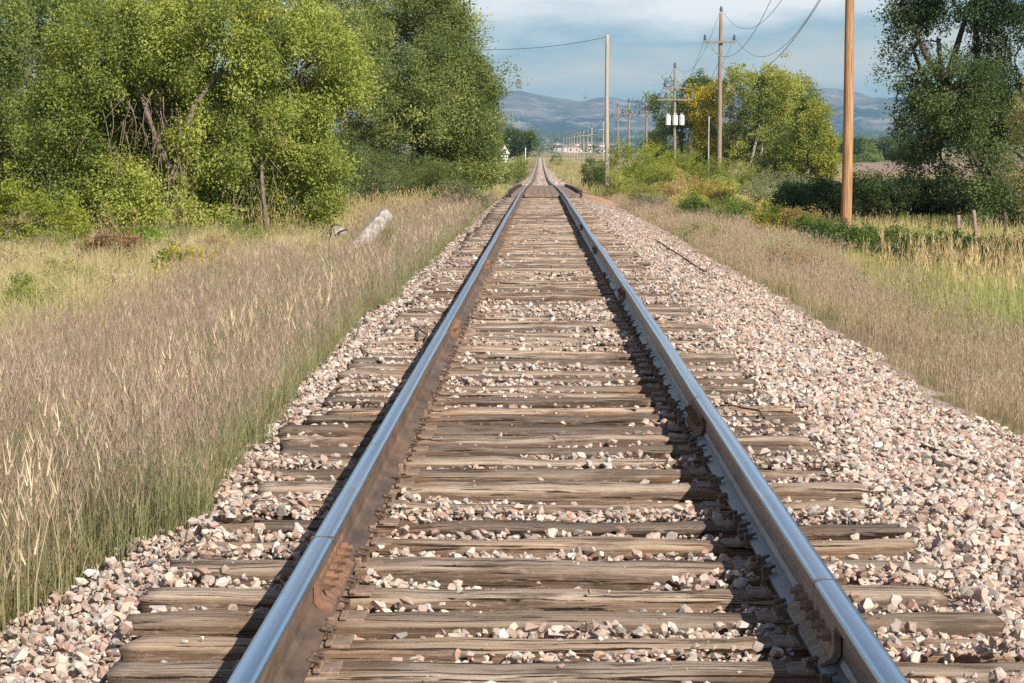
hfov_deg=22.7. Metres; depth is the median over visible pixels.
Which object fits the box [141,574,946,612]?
railroad tie
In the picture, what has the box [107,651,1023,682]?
railroad tie
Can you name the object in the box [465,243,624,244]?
railroad tie
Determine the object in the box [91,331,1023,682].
ballast gravel
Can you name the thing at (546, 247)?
railroad tie
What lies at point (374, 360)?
railroad tie
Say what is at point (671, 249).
fallen stick
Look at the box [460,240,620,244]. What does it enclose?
railroad tie
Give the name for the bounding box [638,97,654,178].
utility pole
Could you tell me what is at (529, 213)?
railroad tie
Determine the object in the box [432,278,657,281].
railroad tie
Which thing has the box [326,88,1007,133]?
mountains
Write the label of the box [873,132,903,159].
tree
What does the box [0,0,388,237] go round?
deciduous tree
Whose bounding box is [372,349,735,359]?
railroad tie
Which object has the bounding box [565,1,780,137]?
power wire
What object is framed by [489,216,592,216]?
railroad tie
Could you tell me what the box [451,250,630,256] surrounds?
railroad tie
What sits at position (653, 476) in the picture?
railroad tie
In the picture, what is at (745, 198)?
shrub
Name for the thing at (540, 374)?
railroad tie
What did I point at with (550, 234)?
railroad tie
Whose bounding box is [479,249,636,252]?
railroad tie
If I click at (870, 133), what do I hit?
woods
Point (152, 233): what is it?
weed clump
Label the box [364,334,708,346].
railroad tie
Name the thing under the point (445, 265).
railroad tie
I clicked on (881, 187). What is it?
shrub
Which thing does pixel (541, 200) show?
railroad tie
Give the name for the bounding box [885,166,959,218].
shrub
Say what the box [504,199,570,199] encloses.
railroad tie
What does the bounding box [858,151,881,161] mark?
shrub
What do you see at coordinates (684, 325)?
railroad tie
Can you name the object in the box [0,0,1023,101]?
sky
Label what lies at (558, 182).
ballast gravel
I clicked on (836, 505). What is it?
railroad tie
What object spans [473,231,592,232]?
railroad tie
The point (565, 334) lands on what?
railroad tie
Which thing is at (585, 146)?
distant house
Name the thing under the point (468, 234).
railroad tie
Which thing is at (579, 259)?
railroad tie
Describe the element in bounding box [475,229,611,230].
railroad tie
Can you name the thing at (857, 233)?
shrub
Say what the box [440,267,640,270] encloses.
railroad tie
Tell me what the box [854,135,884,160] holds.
tree
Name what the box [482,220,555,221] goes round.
railroad tie
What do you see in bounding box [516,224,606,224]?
railroad tie
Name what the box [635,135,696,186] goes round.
shrub
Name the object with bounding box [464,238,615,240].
railroad tie
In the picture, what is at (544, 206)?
railroad tie
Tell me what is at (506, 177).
shrub
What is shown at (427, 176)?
shrub
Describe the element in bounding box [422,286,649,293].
railroad tie
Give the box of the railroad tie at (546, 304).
[419,302,688,306]
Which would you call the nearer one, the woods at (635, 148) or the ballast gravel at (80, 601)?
the ballast gravel at (80, 601)
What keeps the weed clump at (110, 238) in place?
on the ground at (828, 322)
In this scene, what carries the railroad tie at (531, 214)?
on the ballast bed
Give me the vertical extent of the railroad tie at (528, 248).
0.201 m
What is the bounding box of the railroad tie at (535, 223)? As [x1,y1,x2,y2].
[484,222,598,224]
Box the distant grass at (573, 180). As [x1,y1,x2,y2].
[39,157,972,199]
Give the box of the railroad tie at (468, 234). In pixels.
[466,232,608,236]
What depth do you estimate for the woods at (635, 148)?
2148.57 m
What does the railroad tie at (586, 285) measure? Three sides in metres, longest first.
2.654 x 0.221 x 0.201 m
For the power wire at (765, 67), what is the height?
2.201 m
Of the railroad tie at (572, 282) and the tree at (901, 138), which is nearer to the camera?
the railroad tie at (572, 282)
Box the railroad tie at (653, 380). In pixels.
[340,370,755,393]
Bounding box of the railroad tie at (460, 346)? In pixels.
[360,341,720,354]
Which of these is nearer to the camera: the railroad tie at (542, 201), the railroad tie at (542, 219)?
the railroad tie at (542, 219)
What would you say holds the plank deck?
on the ballast bed
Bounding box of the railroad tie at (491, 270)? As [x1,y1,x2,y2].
[438,269,645,272]
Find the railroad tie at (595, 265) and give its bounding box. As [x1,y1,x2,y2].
[446,264,645,269]
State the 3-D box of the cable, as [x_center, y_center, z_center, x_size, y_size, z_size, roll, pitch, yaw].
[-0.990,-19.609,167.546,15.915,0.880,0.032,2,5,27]
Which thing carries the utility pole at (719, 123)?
on the ground at (828, 322)
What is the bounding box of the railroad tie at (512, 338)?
[375,330,714,346]
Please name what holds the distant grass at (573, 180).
on the ground at (828, 322)
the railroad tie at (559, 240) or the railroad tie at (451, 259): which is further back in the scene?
the railroad tie at (559, 240)
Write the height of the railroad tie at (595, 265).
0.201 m
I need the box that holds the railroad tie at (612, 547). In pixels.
[184,527,917,561]
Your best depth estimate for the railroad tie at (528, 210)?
67.93 m
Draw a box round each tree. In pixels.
[0,0,125,222]
[0,0,137,210]
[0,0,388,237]
[244,0,416,134]
[275,0,528,197]
[496,123,543,166]
[620,68,729,178]
[642,129,676,172]
[681,77,744,183]
[690,51,808,185]
[753,69,842,182]
[774,96,842,183]
[835,134,873,161]
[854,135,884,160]
[865,0,1023,229]
[870,136,890,159]
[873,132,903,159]
[884,131,909,146]
[904,133,937,160]
[1000,78,1023,214]
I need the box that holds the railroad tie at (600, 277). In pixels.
[432,275,656,280]
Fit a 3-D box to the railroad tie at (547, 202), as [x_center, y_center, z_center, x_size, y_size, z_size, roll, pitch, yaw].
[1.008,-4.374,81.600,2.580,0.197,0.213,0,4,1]
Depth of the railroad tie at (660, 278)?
30.12 m
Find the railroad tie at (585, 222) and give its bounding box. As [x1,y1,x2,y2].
[511,221,604,222]
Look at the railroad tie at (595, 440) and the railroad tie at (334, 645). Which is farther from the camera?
the railroad tie at (595, 440)
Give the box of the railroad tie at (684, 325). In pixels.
[399,319,711,327]
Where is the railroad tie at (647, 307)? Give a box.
[411,301,696,309]
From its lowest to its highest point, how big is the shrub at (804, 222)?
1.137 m
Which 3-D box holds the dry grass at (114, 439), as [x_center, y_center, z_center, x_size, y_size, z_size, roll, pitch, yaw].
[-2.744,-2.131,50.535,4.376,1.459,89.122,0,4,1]
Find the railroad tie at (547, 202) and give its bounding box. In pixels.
[503,202,583,202]
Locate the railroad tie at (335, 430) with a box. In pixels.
[276,416,798,437]
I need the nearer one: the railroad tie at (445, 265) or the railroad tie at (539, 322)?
the railroad tie at (539, 322)
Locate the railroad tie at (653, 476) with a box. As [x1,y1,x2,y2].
[253,462,835,483]
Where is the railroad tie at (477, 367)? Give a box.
[347,358,738,373]
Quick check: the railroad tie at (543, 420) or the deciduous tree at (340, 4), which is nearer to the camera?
the railroad tie at (543, 420)
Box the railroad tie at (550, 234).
[474,234,619,236]
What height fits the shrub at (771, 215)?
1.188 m
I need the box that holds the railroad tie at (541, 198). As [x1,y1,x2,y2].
[505,198,580,198]
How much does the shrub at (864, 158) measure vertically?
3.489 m
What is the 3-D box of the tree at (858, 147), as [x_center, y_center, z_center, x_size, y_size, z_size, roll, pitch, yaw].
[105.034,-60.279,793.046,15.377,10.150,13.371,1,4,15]
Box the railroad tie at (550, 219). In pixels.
[491,219,604,220]
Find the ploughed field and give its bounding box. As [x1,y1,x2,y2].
[609,162,1023,180]
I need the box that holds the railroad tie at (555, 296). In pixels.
[413,294,670,298]
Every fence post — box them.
[956,215,959,240]
[972,210,977,239]
[1003,212,1006,235]
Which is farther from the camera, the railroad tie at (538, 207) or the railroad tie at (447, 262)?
the railroad tie at (538, 207)
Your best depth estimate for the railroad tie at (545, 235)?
46.13 m
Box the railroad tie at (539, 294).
[419,291,666,296]
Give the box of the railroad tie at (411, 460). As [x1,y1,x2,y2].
[255,447,832,470]
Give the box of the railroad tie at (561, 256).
[449,255,630,257]
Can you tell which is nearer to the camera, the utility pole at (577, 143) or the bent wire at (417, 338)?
the bent wire at (417, 338)
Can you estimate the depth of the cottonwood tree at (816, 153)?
242.56 m
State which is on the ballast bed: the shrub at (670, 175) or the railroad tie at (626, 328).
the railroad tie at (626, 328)
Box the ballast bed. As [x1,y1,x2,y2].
[10,164,1022,681]
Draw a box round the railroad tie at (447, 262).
[445,260,626,263]
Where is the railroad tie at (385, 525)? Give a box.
[254,507,922,544]
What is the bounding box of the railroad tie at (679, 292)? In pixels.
[433,290,682,295]
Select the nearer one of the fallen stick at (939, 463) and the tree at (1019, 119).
the fallen stick at (939, 463)
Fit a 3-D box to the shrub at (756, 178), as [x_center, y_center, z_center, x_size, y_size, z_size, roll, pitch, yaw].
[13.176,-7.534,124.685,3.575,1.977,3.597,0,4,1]
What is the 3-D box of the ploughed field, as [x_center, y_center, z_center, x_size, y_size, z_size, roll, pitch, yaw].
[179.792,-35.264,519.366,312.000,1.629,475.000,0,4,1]
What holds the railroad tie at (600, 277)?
on the ballast bed
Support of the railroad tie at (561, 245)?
on the ballast bed
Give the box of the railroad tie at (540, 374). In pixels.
[337,364,742,382]
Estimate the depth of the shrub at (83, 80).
78.53 m
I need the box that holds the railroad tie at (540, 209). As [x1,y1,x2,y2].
[491,209,588,210]
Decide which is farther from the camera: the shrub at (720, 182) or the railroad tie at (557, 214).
the shrub at (720, 182)
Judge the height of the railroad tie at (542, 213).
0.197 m
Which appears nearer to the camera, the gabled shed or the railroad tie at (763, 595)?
the railroad tie at (763, 595)
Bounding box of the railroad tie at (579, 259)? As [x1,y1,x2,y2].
[456,258,642,261]
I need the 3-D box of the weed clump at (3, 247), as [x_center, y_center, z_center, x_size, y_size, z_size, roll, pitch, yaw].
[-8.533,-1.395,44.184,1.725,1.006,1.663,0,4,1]
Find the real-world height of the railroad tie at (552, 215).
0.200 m
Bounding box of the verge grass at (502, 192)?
[1,183,512,246]
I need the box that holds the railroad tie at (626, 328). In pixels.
[384,322,714,332]
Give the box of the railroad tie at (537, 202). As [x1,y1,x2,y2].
[504,202,581,202]
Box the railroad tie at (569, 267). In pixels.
[492,266,642,270]
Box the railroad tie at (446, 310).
[408,305,701,314]
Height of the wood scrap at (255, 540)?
0.039 m
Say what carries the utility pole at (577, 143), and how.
on the ground at (828, 322)
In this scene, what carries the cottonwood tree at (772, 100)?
on the ground at (828, 322)
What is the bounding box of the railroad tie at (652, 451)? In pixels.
[279,437,822,459]
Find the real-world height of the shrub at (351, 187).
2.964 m
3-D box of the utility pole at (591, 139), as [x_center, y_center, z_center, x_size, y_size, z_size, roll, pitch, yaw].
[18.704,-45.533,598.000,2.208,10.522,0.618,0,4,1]
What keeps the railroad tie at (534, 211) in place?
on the ballast bed
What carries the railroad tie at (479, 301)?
on the ballast bed
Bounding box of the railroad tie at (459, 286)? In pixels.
[419,285,661,288]
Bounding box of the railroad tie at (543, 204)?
[496,204,583,204]
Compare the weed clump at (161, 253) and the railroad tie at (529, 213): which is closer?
the weed clump at (161, 253)
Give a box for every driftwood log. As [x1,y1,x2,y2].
[323,226,345,245]
[351,208,392,246]
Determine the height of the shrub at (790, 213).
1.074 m
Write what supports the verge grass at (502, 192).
on the ground at (828, 322)
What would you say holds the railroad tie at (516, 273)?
on the ballast bed
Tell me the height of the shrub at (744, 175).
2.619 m
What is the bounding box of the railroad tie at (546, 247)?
[461,246,631,249]
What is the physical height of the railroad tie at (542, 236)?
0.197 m
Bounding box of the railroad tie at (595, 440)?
[279,426,811,448]
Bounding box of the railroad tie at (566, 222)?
[529,222,607,224]
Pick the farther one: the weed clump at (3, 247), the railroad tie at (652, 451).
the weed clump at (3, 247)
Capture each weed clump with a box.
[0,233,56,270]
[0,268,79,312]
[21,226,91,256]
[28,251,115,286]
[73,215,153,265]
[83,262,154,303]
[103,216,184,253]
[146,241,234,280]
[153,215,201,248]
[189,230,257,256]
[221,211,291,244]
[260,239,317,261]
[273,211,326,242]
[382,195,415,208]
[425,175,493,209]
[671,219,727,239]
[759,239,825,272]
[844,268,903,296]
[907,271,956,293]
[966,254,1023,282]
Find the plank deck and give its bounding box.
[508,184,581,196]
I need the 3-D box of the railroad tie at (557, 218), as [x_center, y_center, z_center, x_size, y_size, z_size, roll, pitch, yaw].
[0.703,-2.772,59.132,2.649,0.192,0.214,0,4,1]
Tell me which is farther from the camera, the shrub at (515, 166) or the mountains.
the mountains
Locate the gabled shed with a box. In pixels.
[501,146,508,167]
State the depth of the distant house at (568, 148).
2188.90 m
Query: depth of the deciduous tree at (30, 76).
109.14 m
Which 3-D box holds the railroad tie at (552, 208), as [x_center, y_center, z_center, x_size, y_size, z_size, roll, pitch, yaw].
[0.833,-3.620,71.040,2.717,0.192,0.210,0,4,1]
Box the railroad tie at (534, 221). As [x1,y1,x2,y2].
[482,221,586,223]
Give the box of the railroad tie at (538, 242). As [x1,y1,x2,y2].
[469,241,621,243]
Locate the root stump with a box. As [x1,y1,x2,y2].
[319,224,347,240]
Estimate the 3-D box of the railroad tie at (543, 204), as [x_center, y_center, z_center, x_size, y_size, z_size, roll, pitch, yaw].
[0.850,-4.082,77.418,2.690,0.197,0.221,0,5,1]
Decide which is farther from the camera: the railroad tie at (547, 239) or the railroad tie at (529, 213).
the railroad tie at (529, 213)
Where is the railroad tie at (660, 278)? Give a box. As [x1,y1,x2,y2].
[445,275,662,280]
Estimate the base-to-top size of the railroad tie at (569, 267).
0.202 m
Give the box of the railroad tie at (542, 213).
[489,213,591,214]
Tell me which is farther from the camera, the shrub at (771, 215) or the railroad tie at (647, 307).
the shrub at (771, 215)
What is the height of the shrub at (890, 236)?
1.340 m
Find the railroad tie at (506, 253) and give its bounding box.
[460,252,609,253]
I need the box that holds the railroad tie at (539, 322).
[390,315,691,323]
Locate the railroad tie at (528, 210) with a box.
[492,210,582,210]
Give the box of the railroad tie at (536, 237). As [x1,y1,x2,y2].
[464,237,615,240]
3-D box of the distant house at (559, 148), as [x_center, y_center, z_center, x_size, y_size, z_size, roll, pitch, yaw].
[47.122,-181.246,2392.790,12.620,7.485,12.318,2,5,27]
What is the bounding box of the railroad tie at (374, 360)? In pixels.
[351,352,740,365]
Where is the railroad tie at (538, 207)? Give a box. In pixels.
[500,207,592,208]
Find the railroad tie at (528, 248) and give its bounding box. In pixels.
[460,247,624,249]
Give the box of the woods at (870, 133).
[333,127,928,138]
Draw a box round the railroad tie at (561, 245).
[472,244,629,245]
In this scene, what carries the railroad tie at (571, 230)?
on the ballast bed
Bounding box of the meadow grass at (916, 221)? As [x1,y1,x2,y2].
[715,206,1023,302]
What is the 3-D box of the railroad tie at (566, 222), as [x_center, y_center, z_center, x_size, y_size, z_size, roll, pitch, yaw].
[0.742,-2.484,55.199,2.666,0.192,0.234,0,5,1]
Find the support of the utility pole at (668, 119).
on the ground at (828, 322)
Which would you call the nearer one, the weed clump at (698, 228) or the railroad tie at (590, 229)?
the railroad tie at (590, 229)
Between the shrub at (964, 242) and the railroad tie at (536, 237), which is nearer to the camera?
the railroad tie at (536, 237)
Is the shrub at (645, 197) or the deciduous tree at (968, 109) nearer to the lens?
the deciduous tree at (968, 109)
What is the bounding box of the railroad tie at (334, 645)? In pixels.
[118,623,1014,663]
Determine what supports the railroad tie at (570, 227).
on the ballast bed
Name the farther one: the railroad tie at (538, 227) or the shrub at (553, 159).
the shrub at (553, 159)
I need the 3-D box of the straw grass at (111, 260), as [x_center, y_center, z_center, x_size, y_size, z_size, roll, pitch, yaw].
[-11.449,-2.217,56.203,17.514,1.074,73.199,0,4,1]
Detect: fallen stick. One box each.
[654,239,690,261]
[683,258,716,278]
[920,443,983,465]
[932,460,1007,481]
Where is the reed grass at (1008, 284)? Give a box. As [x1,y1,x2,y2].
[862,222,1023,357]
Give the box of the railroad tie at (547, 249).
[467,248,625,250]
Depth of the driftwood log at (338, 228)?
60.29 m
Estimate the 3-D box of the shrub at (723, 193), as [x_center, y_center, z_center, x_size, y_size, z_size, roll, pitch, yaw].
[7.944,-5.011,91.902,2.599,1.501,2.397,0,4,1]
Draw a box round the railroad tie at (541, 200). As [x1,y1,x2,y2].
[502,200,580,200]
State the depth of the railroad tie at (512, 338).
19.78 m
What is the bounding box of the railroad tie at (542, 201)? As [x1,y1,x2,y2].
[502,201,583,201]
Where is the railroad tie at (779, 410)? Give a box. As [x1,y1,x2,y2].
[326,398,792,415]
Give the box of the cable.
[481,37,605,49]
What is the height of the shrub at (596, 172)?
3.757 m
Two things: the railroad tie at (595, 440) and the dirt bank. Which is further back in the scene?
the dirt bank
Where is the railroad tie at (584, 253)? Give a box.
[457,252,638,257]
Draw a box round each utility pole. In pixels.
[574,131,579,157]
[580,131,586,161]
[587,125,596,162]
[598,118,604,162]
[611,103,624,170]
[622,98,635,165]
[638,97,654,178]
[657,62,692,164]
[703,6,735,179]
[841,0,854,226]
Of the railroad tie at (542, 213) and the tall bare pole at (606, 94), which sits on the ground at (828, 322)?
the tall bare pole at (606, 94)
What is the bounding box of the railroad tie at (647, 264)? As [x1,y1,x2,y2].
[449,261,649,266]
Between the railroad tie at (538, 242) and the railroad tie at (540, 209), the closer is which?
the railroad tie at (538, 242)
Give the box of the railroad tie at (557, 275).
[437,273,654,277]
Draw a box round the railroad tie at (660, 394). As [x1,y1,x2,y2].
[331,384,760,399]
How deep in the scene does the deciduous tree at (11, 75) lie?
77.03 m
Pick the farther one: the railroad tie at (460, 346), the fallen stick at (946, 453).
the railroad tie at (460, 346)
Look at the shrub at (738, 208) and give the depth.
77.70 m
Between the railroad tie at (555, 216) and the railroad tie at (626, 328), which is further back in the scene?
the railroad tie at (555, 216)
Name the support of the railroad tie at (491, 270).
on the ballast bed
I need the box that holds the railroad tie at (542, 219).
[483,219,593,219]
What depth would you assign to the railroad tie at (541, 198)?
89.79 m
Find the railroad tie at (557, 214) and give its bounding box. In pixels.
[491,213,595,214]
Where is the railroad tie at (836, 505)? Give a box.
[227,492,868,525]
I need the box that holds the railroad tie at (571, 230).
[518,230,614,233]
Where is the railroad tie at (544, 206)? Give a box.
[500,206,588,206]
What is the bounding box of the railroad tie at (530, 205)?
[493,205,580,206]
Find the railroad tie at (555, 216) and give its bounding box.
[519,216,599,218]
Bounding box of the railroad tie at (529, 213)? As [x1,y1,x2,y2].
[491,212,592,213]
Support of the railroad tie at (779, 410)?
on the ballast bed
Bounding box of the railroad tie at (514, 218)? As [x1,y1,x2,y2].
[487,218,603,219]
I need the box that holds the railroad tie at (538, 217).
[483,217,595,218]
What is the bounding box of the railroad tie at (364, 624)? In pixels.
[117,597,1005,642]
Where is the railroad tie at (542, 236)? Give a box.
[471,235,617,237]
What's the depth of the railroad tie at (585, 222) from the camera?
55.55 m
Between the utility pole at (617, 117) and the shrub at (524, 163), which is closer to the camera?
the shrub at (524, 163)
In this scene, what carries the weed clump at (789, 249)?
on the ground at (828, 322)
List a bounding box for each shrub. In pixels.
[0,161,99,249]
[17,49,285,179]
[33,179,80,230]
[322,142,370,213]
[338,137,418,207]
[386,149,478,198]
[490,161,517,185]
[503,159,526,183]
[515,155,532,177]
[548,154,563,165]
[577,146,613,192]
[584,94,662,191]
[602,169,640,196]
[619,181,667,202]
[626,189,671,206]
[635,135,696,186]
[636,159,691,193]
[648,179,678,193]
[654,168,717,199]
[664,183,713,211]
[668,141,733,187]
[674,189,718,217]
[684,177,740,206]
[700,157,779,193]
[702,172,753,196]
[705,182,765,207]
[711,189,757,226]
[720,180,774,214]
[735,181,782,205]
[746,199,789,234]
[747,167,811,192]
[767,176,825,212]
[777,204,827,235]
[782,209,844,246]
[785,168,879,219]
[820,215,882,257]
[853,153,871,161]
[853,159,919,219]
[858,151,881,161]
[865,208,940,265]
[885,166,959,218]
[918,218,990,272]
[931,167,999,217]
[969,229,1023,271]
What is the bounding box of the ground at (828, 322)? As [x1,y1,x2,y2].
[0,134,1023,641]
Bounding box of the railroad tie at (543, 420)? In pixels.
[307,408,802,430]
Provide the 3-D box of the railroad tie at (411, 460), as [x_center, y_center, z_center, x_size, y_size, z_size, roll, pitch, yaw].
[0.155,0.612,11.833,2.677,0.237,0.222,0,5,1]
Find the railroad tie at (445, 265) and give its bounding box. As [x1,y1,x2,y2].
[436,263,639,268]
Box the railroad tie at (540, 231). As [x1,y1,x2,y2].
[476,230,610,233]
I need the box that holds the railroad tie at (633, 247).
[477,245,634,248]
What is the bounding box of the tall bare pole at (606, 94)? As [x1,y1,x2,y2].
[605,34,608,186]
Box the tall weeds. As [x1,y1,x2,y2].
[4,184,455,241]
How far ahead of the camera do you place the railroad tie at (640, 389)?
15.55 m
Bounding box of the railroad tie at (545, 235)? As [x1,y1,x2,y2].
[470,235,610,235]
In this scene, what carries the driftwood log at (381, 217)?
on the ground at (828, 322)
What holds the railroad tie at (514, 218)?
on the ballast bed
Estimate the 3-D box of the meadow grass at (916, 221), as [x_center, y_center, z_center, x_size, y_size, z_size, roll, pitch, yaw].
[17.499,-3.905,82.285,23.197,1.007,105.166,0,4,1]
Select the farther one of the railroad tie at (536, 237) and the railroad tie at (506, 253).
the railroad tie at (536, 237)
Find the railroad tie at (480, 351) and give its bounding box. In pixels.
[376,344,725,354]
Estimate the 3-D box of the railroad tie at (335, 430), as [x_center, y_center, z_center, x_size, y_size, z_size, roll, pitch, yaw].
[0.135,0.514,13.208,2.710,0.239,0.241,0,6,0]
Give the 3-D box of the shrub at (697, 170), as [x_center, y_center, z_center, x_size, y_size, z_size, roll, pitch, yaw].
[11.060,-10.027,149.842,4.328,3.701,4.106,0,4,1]
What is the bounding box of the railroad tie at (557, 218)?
[515,218,598,218]
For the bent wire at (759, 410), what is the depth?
14.04 m
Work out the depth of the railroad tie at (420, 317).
22.31 m
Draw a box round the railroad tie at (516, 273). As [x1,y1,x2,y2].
[457,271,642,274]
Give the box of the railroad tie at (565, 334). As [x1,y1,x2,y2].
[381,327,718,337]
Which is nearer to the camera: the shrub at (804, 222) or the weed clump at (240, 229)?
the weed clump at (240, 229)
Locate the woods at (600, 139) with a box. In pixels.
[330,133,1021,144]
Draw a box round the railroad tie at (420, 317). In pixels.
[395,310,687,321]
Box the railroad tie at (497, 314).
[398,308,686,316]
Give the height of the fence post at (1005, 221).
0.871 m
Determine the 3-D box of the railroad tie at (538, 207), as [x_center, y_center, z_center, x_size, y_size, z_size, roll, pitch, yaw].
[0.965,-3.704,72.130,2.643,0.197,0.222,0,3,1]
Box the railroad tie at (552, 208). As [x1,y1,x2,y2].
[508,208,590,208]
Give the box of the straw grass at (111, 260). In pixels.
[0,202,392,394]
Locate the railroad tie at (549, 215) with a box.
[487,215,591,215]
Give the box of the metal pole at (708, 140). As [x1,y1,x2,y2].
[708,117,709,179]
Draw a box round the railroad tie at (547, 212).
[488,212,592,214]
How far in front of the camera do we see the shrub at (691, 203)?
83.63 m
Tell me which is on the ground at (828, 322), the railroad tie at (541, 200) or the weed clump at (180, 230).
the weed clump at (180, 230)
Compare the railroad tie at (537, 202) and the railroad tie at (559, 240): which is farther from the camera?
the railroad tie at (537, 202)
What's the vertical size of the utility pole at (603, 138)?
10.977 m
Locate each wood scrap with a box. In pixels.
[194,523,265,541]
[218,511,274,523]
[237,535,273,542]
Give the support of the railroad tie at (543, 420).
on the ballast bed
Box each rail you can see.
[227,161,537,682]
[542,158,908,682]
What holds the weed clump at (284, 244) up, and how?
on the ground at (828, 322)
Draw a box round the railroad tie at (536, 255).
[457,254,636,257]
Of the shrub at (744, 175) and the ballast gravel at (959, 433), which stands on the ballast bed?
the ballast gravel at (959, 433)
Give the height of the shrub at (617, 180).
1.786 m
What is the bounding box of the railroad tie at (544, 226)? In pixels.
[477,226,576,227]
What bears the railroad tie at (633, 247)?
on the ballast bed
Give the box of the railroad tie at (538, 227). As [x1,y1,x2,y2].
[479,227,607,228]
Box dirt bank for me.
[582,194,617,205]
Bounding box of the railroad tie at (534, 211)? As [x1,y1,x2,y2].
[490,211,560,211]
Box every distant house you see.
[554,144,567,151]
[567,144,579,152]
[579,144,590,152]
[592,144,602,151]
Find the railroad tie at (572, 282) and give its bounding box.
[426,280,665,285]
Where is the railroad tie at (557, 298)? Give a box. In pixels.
[415,296,682,303]
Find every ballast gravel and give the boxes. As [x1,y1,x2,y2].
[0,334,390,682]
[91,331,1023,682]
[324,197,908,382]
[519,169,589,192]
[715,338,1023,661]
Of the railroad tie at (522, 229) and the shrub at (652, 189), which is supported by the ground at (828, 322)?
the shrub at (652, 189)
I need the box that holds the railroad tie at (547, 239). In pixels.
[470,238,618,240]
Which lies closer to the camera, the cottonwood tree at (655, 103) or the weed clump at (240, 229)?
the weed clump at (240, 229)
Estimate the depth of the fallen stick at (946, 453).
13.28 m
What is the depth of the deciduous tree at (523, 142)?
557.28 m
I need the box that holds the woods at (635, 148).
[395,143,1023,153]
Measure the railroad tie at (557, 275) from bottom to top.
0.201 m
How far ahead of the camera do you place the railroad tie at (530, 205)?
75.51 m
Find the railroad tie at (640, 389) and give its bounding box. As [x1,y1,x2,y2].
[330,379,749,396]
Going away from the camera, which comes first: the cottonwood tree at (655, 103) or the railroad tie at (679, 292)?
the railroad tie at (679, 292)
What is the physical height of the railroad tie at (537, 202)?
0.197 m
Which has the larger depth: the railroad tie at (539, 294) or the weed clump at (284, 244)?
the weed clump at (284, 244)
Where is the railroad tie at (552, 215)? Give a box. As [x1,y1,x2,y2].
[486,214,595,215]
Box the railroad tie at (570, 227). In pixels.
[481,226,608,228]
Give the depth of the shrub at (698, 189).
97.82 m
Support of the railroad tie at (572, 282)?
on the ballast bed
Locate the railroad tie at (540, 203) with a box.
[501,203,581,203]
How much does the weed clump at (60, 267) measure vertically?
0.888 m
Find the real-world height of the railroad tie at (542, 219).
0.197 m
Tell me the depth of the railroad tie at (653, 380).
16.06 m
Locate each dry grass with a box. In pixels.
[0,187,497,643]
[596,192,1023,434]
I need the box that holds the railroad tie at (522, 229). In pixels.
[476,228,578,229]
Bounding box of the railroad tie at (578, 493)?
[257,474,870,504]
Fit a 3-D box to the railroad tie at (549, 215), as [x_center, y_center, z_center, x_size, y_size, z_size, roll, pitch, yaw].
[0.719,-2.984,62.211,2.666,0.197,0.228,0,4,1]
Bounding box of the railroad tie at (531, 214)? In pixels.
[490,214,596,215]
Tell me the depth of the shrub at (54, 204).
69.65 m
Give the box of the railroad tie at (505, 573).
[167,545,946,594]
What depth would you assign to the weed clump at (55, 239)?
52.18 m
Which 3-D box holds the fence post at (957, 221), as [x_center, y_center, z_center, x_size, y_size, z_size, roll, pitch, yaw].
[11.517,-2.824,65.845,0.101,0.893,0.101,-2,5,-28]
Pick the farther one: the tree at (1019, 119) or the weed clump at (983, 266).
the tree at (1019, 119)
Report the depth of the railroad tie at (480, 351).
18.42 m
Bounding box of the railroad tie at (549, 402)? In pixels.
[324,389,787,409]
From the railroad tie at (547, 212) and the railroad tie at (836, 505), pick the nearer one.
the railroad tie at (836, 505)
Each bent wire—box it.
[416,328,427,358]
[723,403,764,418]
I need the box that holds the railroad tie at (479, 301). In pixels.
[406,299,673,306]
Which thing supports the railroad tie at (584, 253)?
on the ballast bed
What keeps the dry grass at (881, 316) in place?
on the ground at (828, 322)
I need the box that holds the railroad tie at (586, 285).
[432,283,670,288]
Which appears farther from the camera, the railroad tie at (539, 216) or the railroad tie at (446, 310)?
the railroad tie at (539, 216)
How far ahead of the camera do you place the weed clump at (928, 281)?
35.93 m
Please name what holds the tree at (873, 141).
on the ground at (828, 322)
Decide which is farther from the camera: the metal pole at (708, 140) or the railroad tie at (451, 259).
the metal pole at (708, 140)
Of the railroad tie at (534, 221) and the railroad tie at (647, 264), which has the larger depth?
the railroad tie at (534, 221)
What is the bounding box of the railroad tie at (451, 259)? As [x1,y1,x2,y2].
[449,257,636,260]
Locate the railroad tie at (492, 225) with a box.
[480,224,608,226]
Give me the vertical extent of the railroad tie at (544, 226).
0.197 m
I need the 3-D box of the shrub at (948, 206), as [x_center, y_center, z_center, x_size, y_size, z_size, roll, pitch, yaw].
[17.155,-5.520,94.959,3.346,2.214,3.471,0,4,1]
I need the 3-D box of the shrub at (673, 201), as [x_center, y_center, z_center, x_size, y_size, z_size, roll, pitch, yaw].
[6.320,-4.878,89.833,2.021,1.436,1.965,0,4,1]
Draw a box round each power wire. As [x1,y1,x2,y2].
[563,0,770,140]
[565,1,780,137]
[568,0,818,138]
[673,0,820,109]
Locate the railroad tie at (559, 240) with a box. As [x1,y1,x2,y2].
[478,239,621,241]
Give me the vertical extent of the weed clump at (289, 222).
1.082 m

